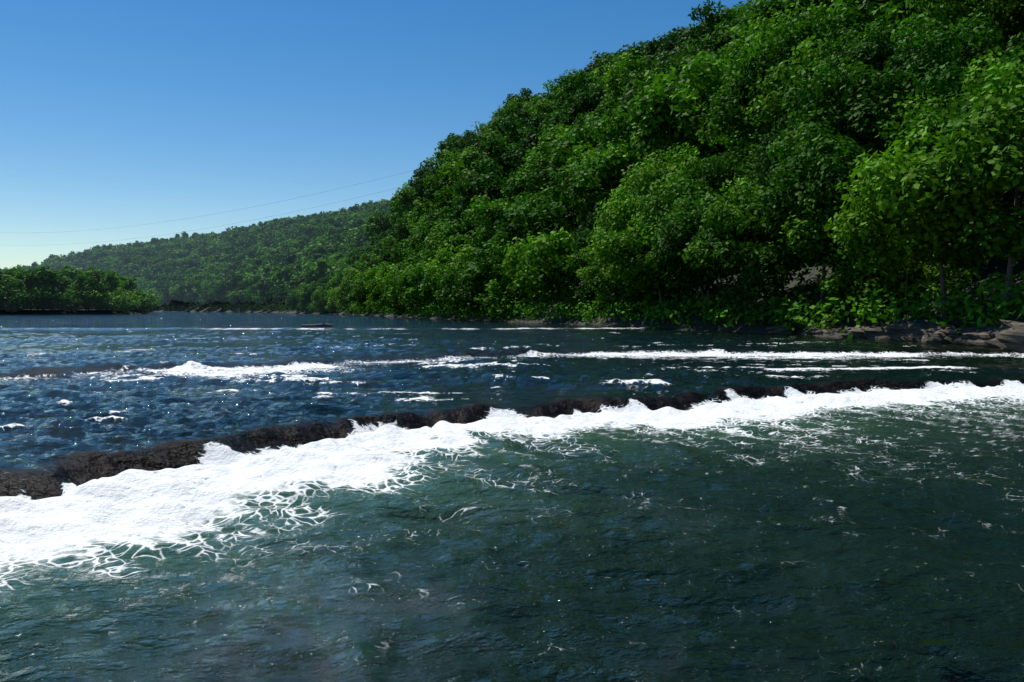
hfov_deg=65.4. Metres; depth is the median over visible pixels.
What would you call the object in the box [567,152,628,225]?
tree
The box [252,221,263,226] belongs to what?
hill tree
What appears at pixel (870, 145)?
tree
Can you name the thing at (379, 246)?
tree
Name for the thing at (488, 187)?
hill tree
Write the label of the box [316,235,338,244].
hill tree
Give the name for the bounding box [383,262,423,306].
bank tree
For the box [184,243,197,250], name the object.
hill tree
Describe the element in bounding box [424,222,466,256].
tree
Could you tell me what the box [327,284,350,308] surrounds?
bank tree
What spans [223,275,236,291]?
hill tree
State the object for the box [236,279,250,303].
hill tree
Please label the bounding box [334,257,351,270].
hill tree
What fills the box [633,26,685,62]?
hill tree
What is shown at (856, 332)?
bank rock
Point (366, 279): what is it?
bank tree
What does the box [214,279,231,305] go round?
hill tree
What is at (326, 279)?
tree
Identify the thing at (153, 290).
hill tree
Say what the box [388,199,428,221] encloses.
hill tree
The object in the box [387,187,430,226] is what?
hill tree
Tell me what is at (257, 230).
hill tree
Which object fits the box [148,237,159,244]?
hill tree
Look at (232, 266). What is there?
hill tree
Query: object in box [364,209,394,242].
hill tree
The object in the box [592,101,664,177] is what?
hill tree
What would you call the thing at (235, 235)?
hill tree
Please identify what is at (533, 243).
bank tree
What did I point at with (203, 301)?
tree
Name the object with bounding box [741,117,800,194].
tree
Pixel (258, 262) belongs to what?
hill tree
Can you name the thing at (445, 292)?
bank tree
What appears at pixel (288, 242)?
hill tree
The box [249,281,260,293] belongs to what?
tree
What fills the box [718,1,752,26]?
hill tree
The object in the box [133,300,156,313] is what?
bank shrub
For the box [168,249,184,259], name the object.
hill tree
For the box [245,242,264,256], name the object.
hill tree
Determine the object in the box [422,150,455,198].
hill tree
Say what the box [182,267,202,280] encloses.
hill tree
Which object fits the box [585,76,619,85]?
hill tree
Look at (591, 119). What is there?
hill tree
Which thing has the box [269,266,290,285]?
hill tree
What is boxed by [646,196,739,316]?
bank tree
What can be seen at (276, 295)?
tree
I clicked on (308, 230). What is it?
hill tree
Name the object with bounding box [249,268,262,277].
hill tree
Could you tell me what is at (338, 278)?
bank tree
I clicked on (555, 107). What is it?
hill tree
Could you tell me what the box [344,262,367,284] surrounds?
bank tree
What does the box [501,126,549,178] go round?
hill tree
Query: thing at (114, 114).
sky
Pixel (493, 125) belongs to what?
hill tree
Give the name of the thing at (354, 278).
bank tree
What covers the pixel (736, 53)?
hill tree
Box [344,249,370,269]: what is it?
tree
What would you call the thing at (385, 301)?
bank tree
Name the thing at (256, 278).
hill tree
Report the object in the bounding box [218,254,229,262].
hill tree
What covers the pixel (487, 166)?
hill tree
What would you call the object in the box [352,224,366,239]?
hill tree
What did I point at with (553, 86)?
hill tree
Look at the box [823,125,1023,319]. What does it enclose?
bank tree
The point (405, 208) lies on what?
hill tree
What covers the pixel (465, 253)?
bank tree
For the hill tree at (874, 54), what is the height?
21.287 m
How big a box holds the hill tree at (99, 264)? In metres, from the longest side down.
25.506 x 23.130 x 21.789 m
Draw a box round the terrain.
[0,138,1023,343]
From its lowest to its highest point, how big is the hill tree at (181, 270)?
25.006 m
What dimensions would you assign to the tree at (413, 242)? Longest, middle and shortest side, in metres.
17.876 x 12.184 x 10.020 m
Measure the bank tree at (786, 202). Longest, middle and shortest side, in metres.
15.679 x 10.561 x 10.229 m
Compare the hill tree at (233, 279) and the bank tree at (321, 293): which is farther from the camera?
the hill tree at (233, 279)
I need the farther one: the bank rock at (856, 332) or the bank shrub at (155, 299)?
the bank shrub at (155, 299)
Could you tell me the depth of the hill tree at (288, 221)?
857.15 m
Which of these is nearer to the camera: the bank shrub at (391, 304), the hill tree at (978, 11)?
the hill tree at (978, 11)
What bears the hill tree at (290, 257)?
on the terrain
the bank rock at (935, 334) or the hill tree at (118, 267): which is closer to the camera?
the bank rock at (935, 334)
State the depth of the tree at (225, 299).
587.89 m
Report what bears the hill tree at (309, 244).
on the terrain
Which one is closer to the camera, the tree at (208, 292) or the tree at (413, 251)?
the tree at (413, 251)
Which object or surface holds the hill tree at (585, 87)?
on the terrain
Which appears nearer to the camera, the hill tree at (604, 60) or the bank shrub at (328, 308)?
the hill tree at (604, 60)
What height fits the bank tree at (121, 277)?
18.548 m
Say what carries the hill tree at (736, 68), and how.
on the terrain
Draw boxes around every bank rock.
[716,325,734,331]
[765,324,801,333]
[804,328,835,335]
[841,326,874,338]
[863,327,894,339]
[883,319,959,340]
[914,323,956,343]
[940,323,1000,343]
[955,328,999,347]
[984,319,1023,352]
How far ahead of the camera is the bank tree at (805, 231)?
60.05 m
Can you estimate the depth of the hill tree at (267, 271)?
541.93 m
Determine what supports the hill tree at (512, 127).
on the terrain
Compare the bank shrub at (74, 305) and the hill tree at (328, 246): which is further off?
the hill tree at (328, 246)
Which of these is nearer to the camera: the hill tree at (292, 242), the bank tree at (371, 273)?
the bank tree at (371, 273)
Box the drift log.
[301,319,333,326]
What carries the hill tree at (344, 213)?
on the terrain
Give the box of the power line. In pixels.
[46,170,412,244]
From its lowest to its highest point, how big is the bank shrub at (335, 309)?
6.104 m
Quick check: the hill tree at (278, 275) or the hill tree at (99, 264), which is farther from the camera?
the hill tree at (99, 264)
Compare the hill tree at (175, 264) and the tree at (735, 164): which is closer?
the tree at (735, 164)
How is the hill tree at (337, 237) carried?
on the terrain
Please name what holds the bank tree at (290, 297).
on the terrain
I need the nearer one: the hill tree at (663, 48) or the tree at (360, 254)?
the hill tree at (663, 48)
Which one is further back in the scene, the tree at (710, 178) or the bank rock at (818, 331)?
the tree at (710, 178)
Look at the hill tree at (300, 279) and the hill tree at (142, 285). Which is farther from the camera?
the hill tree at (142, 285)
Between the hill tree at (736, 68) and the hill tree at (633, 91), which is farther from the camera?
the hill tree at (633, 91)
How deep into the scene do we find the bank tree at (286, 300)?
407.73 m
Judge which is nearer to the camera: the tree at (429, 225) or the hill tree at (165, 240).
the tree at (429, 225)
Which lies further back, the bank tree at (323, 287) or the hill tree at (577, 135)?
the bank tree at (323, 287)
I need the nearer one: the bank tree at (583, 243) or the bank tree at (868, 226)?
the bank tree at (868, 226)
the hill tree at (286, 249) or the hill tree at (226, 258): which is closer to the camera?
the hill tree at (286, 249)
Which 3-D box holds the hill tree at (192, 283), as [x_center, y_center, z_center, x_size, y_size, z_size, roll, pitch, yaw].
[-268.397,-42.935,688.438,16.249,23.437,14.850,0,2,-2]
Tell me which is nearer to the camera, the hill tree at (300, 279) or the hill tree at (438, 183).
the hill tree at (438, 183)
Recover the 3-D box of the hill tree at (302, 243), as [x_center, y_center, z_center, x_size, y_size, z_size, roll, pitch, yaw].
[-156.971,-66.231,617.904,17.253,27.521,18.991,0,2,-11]
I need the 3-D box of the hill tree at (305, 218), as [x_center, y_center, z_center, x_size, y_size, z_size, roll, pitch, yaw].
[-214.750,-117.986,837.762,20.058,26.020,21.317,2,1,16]
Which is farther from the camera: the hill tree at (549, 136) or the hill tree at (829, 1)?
the hill tree at (549, 136)
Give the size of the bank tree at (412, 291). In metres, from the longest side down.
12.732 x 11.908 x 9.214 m
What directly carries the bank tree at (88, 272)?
on the terrain
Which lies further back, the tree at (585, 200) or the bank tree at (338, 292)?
the bank tree at (338, 292)
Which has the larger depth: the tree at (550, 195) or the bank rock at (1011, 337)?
the tree at (550, 195)
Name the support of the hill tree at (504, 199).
on the terrain
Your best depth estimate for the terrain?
75.14 m
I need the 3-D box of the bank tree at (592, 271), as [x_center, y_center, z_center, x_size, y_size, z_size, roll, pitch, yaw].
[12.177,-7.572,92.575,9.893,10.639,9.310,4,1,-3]
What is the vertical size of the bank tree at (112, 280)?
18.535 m
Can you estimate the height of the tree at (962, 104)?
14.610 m
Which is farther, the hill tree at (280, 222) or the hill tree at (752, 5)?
the hill tree at (280, 222)
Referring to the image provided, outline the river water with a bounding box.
[0,312,1023,681]
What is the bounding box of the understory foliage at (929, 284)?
[342,139,1023,340]
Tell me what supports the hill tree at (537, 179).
on the terrain
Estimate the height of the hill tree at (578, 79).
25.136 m
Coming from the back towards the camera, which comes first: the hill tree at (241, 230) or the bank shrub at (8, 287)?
the hill tree at (241, 230)
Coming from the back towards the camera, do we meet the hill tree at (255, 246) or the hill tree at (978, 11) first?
the hill tree at (255, 246)
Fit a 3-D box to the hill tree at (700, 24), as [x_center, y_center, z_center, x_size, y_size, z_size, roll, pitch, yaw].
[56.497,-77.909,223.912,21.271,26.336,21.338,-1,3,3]
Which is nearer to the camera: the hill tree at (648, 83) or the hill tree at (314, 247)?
the hill tree at (648, 83)
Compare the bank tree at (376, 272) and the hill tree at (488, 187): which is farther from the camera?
the bank tree at (376, 272)
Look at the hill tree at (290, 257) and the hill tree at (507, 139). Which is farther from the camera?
the hill tree at (290, 257)
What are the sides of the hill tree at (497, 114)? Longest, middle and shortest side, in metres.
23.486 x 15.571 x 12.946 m
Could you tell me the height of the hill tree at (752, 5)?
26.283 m
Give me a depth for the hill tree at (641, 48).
233.54 m
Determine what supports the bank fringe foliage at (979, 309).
on the terrain
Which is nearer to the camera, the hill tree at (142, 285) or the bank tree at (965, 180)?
the bank tree at (965, 180)
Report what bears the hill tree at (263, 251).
on the terrain
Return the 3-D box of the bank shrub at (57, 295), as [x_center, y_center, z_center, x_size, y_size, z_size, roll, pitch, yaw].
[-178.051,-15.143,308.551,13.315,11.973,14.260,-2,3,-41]
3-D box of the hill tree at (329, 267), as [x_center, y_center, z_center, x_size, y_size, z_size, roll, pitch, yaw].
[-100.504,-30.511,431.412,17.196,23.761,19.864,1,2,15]
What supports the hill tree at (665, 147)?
on the terrain
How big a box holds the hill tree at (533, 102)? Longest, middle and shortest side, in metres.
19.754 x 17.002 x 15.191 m
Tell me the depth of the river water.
10.05 m
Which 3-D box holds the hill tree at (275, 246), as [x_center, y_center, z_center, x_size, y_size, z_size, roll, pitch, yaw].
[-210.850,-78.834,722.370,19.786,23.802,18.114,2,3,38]
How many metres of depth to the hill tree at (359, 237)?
505.15 m
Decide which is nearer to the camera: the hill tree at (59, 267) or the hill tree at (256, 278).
the hill tree at (256, 278)
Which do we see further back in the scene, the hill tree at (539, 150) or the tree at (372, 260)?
the tree at (372, 260)
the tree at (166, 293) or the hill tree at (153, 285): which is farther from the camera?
the hill tree at (153, 285)
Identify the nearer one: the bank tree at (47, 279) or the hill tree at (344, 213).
the bank tree at (47, 279)
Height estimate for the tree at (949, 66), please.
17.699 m
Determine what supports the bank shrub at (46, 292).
on the terrain
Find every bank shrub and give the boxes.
[0,277,27,303]
[0,278,21,304]
[0,288,33,310]
[17,284,53,311]
[17,286,54,309]
[23,287,58,309]
[36,288,71,310]
[53,292,82,313]
[62,284,98,307]
[65,280,113,309]
[91,294,111,309]
[91,297,114,310]
[105,293,140,313]
[110,287,133,306]
[116,290,144,308]
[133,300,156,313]
[134,288,154,308]
[141,291,160,307]
[324,303,339,311]
[328,305,341,311]
[349,301,361,312]
[364,294,380,311]
[386,298,404,314]
[400,300,418,313]
[473,281,518,317]
[494,280,526,304]
[506,270,560,297]
[560,270,609,312]
[581,264,623,305]
[619,280,669,311]
[816,258,884,319]
[851,223,970,311]
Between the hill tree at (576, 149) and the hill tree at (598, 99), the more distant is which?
the hill tree at (598, 99)
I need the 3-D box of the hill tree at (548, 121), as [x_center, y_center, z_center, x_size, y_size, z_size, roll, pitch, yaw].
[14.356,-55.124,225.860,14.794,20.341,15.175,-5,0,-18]
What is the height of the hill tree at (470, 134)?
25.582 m
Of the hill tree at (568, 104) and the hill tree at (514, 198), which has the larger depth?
the hill tree at (568, 104)
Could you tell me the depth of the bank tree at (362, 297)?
252.37 m
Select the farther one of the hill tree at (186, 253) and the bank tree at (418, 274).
the hill tree at (186, 253)
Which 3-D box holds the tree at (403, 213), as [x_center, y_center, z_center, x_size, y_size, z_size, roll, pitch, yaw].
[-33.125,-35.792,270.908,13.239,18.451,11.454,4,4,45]
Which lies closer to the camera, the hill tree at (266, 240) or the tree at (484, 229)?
the tree at (484, 229)
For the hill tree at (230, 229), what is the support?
on the terrain
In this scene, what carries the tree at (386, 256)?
on the terrain
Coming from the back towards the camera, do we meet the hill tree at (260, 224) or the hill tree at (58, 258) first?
the hill tree at (58, 258)
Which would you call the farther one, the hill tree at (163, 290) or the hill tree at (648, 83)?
the hill tree at (163, 290)
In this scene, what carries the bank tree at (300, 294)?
on the terrain
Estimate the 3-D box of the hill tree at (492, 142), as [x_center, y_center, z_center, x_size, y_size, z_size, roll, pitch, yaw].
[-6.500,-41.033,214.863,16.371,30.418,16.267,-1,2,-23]
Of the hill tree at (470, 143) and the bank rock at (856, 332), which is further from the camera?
the hill tree at (470, 143)
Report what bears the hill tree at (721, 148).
on the terrain
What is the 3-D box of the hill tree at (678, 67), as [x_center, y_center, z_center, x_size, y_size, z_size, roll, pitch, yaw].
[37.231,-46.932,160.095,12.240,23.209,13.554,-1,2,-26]
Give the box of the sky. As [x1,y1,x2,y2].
[0,0,767,268]
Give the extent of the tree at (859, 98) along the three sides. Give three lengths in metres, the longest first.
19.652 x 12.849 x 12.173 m
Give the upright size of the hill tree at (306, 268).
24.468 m
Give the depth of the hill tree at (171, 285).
711.63 m
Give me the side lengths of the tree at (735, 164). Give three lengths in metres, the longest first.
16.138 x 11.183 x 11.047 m
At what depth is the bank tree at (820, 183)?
59.33 m
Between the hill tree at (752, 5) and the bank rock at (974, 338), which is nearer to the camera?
the bank rock at (974, 338)
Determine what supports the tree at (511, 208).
on the terrain
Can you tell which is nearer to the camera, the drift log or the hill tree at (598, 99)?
the drift log
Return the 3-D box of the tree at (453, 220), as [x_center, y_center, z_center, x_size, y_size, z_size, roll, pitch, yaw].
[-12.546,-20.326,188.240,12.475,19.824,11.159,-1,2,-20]
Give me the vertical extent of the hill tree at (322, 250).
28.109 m
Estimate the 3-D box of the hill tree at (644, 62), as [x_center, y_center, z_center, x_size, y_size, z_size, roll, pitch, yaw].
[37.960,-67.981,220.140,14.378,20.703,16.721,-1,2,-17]
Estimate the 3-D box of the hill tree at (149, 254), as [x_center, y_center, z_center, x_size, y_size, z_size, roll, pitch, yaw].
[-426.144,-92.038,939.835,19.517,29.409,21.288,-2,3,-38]
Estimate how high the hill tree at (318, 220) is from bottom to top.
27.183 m
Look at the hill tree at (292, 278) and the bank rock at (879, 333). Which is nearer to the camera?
the bank rock at (879, 333)
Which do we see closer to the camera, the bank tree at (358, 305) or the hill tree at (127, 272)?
the bank tree at (358, 305)
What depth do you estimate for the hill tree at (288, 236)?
736.60 m
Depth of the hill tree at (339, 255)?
434.36 m
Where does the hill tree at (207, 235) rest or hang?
on the terrain
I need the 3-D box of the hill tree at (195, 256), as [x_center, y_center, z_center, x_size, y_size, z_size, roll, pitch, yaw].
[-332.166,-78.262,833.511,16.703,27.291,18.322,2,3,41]
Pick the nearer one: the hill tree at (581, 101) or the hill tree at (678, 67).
the hill tree at (678, 67)
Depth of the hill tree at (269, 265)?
554.44 m
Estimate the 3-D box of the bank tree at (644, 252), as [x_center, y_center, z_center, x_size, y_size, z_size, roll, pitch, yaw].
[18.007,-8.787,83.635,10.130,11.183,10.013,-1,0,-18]
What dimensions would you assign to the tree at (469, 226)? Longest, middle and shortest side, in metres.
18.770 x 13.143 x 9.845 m
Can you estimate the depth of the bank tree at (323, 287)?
338.26 m
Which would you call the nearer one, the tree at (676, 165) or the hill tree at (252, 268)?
the tree at (676, 165)
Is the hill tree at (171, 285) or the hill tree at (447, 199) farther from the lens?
the hill tree at (171, 285)
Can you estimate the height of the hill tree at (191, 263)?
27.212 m
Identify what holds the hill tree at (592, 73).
on the terrain
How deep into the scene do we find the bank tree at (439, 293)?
140.91 m
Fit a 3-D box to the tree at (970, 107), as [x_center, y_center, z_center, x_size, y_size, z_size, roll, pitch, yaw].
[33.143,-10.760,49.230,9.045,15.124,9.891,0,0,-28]
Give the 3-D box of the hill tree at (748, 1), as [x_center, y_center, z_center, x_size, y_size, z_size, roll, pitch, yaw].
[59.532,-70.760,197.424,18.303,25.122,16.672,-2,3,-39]
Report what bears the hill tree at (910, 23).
on the terrain
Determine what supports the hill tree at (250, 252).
on the terrain
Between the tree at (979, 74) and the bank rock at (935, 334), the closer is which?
the bank rock at (935, 334)
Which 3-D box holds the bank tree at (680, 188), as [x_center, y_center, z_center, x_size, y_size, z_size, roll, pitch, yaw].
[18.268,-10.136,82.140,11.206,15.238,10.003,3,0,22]
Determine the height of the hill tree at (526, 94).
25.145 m
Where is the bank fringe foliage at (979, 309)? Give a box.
[155,274,1023,333]
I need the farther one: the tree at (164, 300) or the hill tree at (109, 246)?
the hill tree at (109, 246)
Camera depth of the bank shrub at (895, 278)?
55.17 m
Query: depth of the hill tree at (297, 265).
474.39 m
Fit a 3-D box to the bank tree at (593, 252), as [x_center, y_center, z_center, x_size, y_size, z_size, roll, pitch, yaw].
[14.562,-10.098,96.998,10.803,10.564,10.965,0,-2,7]
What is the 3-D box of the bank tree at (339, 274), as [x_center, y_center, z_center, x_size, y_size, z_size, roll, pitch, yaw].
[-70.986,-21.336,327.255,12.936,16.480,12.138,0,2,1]
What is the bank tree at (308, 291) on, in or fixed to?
on the terrain
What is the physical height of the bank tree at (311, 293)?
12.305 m
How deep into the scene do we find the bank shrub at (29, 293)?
301.70 m
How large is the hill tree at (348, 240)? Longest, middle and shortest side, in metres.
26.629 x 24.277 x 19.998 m
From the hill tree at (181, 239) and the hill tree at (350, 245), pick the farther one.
the hill tree at (181, 239)
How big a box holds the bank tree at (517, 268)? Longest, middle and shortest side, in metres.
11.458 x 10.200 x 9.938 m
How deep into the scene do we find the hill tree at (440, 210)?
226.72 m
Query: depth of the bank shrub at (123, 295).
331.11 m
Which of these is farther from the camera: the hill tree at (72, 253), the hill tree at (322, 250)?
the hill tree at (72, 253)
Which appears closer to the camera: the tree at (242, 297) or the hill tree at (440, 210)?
the hill tree at (440, 210)
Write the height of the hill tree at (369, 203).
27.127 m
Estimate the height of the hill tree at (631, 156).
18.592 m
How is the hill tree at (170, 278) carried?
on the terrain
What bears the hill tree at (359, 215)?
on the terrain
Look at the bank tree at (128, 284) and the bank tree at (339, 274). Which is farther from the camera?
the bank tree at (128, 284)
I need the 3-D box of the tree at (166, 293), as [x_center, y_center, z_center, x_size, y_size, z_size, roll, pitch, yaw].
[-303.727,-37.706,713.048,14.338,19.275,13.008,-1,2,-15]
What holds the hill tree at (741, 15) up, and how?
on the terrain
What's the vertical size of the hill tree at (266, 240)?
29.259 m
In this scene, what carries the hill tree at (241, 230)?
on the terrain
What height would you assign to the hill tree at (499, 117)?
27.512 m
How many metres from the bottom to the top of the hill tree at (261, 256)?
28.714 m
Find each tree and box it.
[2,268,27,288]
[4,265,23,276]
[7,273,36,309]
[24,264,60,309]
[31,261,43,268]
[49,264,63,270]
[49,269,72,305]
[52,256,66,261]
[55,265,82,288]
[65,251,80,256]
[72,268,105,309]
[78,263,90,267]
[79,250,92,258]
[83,265,106,309]
[87,269,124,295]
[91,250,107,259]
[92,262,108,269]
[99,270,130,289]
[100,257,114,262]
[102,266,117,272]
[105,244,112,249]
[109,265,123,271]
[112,275,137,292]
[120,269,137,275]
[121,255,134,264]
[124,274,144,278]
[134,242,143,247]
[137,281,148,289]
[141,250,156,257]
[142,288,157,293]
[145,274,154,281]
[145,281,160,289]
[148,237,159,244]
[149,245,163,250]
[157,238,169,243]
[157,282,177,306]
[160,298,170,308]
[164,250,175,257]
[164,290,175,301]
[165,259,182,263]
[167,283,185,306]
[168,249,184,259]
[168,275,182,282]
[169,242,182,248]
[169,285,186,308]
[171,261,186,270]
[175,231,188,238]
[175,237,189,241]
[176,282,193,306]
[177,267,198,279]
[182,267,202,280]
[183,250,193,256]
[183,260,199,268]
[183,294,194,308]
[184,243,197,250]
[184,253,200,262]
[184,274,201,284]
[187,291,199,309]
[191,278,205,287]
[192,280,213,293]
[194,272,210,281]
[195,296,206,309]
[196,233,212,240]
[198,272,217,278]
[198,296,207,309]
[199,288,215,309]
[200,281,215,306]
[203,248,220,255]
[211,240,224,245]
[211,283,222,309]
[212,235,224,240]
[213,262,228,270]
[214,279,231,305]
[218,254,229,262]
[223,254,237,262]
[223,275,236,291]
[223,291,231,310]
[224,226,238,232]
[224,272,247,307]
[225,291,240,303]
[227,262,237,271]
[228,290,244,310]
[232,232,244,241]
[235,227,247,232]
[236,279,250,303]
[236,291,248,308]
[241,273,256,304]
[241,288,257,310]
[243,238,262,248]
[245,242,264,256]
[247,273,267,304]
[248,247,262,257]
[249,265,262,274]
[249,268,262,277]
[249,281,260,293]
[250,258,262,271]
[251,294,269,309]
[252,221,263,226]
[252,238,269,247]
[253,252,271,261]
[254,228,262,235]
[255,247,276,256]
[256,276,275,309]
[258,264,272,274]
[263,264,277,277]
[266,285,277,307]
[269,242,280,248]
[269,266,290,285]
[270,220,285,228]
[270,249,282,255]
[273,266,297,307]
[273,293,285,308]
[275,228,293,237]
[277,240,289,249]
[277,284,288,310]
[279,241,294,250]
[280,270,303,285]
[281,263,302,280]
[282,233,295,242]
[282,243,298,253]
[282,247,299,254]
[282,250,303,264]
[283,218,292,226]
[285,288,300,309]
[285,289,300,311]
[286,275,297,308]
[287,279,297,309]
[291,219,302,226]
[294,272,314,285]
[294,282,312,310]
[295,256,306,263]
[297,238,312,250]
[298,281,317,305]
[300,216,313,223]
[300,224,316,238]
[301,241,316,250]
[301,262,313,276]
[302,253,333,261]
[302,259,337,281]
[304,243,322,253]
[305,286,316,306]
[306,220,318,225]
[309,287,322,308]
[310,223,321,234]
[311,245,332,256]
[311,262,334,275]
[312,283,325,310]
[313,286,327,310]
[313,289,327,306]
[315,215,327,223]
[315,228,324,239]
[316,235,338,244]
[322,217,336,226]
[322,270,336,284]
[323,269,346,300]
[324,226,342,235]
[324,245,338,252]
[325,276,344,306]
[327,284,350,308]
[329,230,355,245]
[330,219,347,228]
[331,242,346,253]
[333,277,354,310]
[334,247,356,262]
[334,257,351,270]
[338,269,356,297]
[341,211,354,219]
[341,217,357,227]
[341,226,356,236]
[343,227,357,242]
[344,204,360,213]
[344,235,360,250]
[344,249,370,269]
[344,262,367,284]
[346,238,366,249]
[346,273,373,304]
[346,280,352,295]
[350,212,370,218]
[351,269,369,295]
[351,291,371,312]
[352,218,368,228]
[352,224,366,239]
[353,244,373,254]
[353,251,383,267]
[354,241,370,249]
[355,234,363,246]
[357,253,383,271]
[358,271,370,297]
[360,200,377,209]
[362,204,372,212]
[362,235,371,244]
[362,266,391,292]
[362,275,386,305]
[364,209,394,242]
[364,212,387,246]
[366,263,397,279]
[370,262,394,301]
[371,234,387,256]
[372,239,390,261]
[373,278,408,312]
[375,265,397,285]
[378,246,403,266]
[379,199,389,204]
[382,236,400,254]
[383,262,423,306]
[386,225,401,238]
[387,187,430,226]
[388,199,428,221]
[389,248,422,275]
[390,239,412,263]
[393,182,413,197]
[393,214,413,242]
[393,256,433,312]
[396,204,423,224]
[398,260,426,273]
[400,210,415,236]
[400,249,420,264]
[405,258,438,309]
[406,220,416,238]
[407,263,449,307]
[408,160,434,199]
[408,197,448,229]
[408,225,421,240]
[409,228,426,253]
[414,216,427,228]
[415,221,437,253]
[419,206,450,227]
[419,248,468,313]
[420,233,467,261]
[421,168,453,207]
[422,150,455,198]
[422,170,436,202]
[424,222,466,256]
[427,206,452,218]
[433,185,454,211]
[433,243,493,267]
[433,269,471,315]
[434,134,473,165]
[434,218,447,226]
[436,150,502,207]
[436,212,477,248]
[440,257,483,313]
[440,258,504,316]
[441,145,478,180]
[446,129,475,143]
[446,204,462,222]
[449,172,512,218]
[452,159,509,205]
[458,205,475,244]
[460,130,518,179]
[461,195,513,254]
[464,138,481,150]
[464,229,521,298]
[466,138,477,146]
[467,226,502,258]
[469,121,485,135]
[476,116,535,178]
[478,111,522,147]
[480,118,494,140]
[486,113,516,133]
[486,131,527,177]
[487,249,534,302]
[491,110,502,121]
[491,197,511,205]
[491,202,521,210]
[493,202,576,250]
[497,96,532,119]
[498,88,543,114]
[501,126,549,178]
[501,171,526,201]
[502,227,589,311]
[503,244,562,292]
[507,194,525,207]
[511,195,554,241]
[514,152,567,205]
[516,116,537,137]
[517,187,570,226]
[521,122,569,219]
[523,94,559,111]
[523,230,584,294]
[524,132,572,230]
[526,98,554,117]
[527,111,557,132]
[537,110,569,131]
[538,79,571,100]
[539,124,564,132]
[546,164,588,231]
[548,68,605,110]
[549,123,602,240]
[551,105,584,128]
[552,102,566,111]
[555,142,605,196]
[562,88,590,107]
[562,121,601,149]
[564,111,602,149]
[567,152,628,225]
[567,216,626,266]
[570,83,614,117]
[572,106,608,125]
[576,233,643,313]
[577,200,620,233]
[579,51,610,75]
[579,78,606,92]
[581,138,665,192]
[584,71,604,79]
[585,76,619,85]
[586,208,690,322]
[587,230,628,280]
[588,52,625,75]
[588,186,646,300]
[589,83,609,116]
[591,78,672,147]
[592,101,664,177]
[593,48,665,118]
[599,86,623,114]
[609,40,659,78]
[618,153,705,197]
[621,142,712,203]
[624,55,650,81]
[625,79,665,94]
[627,52,741,162]
[630,59,654,73]
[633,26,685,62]
[635,170,725,302]
[636,212,713,300]
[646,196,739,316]
[647,28,680,68]
[650,36,705,75]
[652,140,711,163]
[657,145,709,169]
[658,45,694,86]
[664,49,694,90]
[665,48,740,158]
[666,71,737,163]
[673,0,737,50]
[673,62,723,157]
[678,175,818,315]
[686,17,715,30]
[688,17,750,59]
[691,26,737,61]
[691,129,781,208]
[692,149,754,201]
[695,21,833,148]
[709,47,786,160]
[710,187,810,303]
[712,0,752,32]
[714,20,749,50]
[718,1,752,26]
[718,28,831,115]
[720,0,877,126]
[720,21,779,71]
[722,130,752,163]
[726,7,754,26]
[730,0,832,40]
[731,0,760,17]
[731,4,762,27]
[740,121,873,304]
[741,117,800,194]
[742,0,766,12]
[748,33,841,142]
[764,103,892,190]
[774,55,916,162]
[778,162,895,280]
[784,145,902,282]
[793,0,842,29]
[808,16,918,135]
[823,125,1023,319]
[824,0,926,145]
[830,0,912,17]
[863,1,919,145]
[870,16,1003,141]
[872,13,1023,148]
[873,87,985,271]
[889,62,1023,309]
[896,51,1014,233]
[897,1,985,48]
[900,0,1023,65]
[910,65,1023,258]
[948,50,1023,152]
[958,2,1023,34]
[966,0,1022,42]
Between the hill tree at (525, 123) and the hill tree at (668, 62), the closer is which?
the hill tree at (668, 62)
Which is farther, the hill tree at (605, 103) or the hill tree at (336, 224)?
the hill tree at (336, 224)
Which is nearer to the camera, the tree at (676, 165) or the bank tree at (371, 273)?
the tree at (676, 165)
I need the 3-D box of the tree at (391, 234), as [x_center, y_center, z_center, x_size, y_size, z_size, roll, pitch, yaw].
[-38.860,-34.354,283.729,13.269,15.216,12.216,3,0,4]
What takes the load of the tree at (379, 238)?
on the terrain
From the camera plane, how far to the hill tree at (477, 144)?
249.14 m
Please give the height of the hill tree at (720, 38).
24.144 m
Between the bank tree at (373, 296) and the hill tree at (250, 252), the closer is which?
the bank tree at (373, 296)
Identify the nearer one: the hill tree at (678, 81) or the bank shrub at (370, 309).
the hill tree at (678, 81)
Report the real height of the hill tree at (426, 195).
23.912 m
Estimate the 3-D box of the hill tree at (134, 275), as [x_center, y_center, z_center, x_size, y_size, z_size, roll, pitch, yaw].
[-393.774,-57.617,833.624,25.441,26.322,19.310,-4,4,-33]
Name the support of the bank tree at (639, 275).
on the terrain
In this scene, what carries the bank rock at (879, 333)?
on the terrain
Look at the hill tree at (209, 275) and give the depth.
694.56 m
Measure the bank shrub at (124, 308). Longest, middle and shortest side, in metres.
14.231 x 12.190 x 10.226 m
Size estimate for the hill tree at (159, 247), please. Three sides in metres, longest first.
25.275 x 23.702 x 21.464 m
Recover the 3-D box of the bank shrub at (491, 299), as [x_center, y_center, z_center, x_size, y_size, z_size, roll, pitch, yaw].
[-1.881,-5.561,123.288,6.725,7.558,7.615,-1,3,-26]
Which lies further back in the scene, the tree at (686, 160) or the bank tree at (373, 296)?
the bank tree at (373, 296)
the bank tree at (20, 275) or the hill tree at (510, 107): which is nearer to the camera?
the hill tree at (510, 107)
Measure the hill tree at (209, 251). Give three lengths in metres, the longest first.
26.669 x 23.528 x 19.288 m
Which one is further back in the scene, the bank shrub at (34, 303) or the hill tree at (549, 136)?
the bank shrub at (34, 303)
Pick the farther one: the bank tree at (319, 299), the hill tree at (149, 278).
the hill tree at (149, 278)
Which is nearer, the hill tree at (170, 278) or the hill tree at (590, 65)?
the hill tree at (590, 65)
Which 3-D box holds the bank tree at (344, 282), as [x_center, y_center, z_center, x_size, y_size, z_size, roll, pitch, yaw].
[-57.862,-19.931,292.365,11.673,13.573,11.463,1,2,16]
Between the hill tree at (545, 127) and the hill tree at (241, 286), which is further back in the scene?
the hill tree at (241, 286)

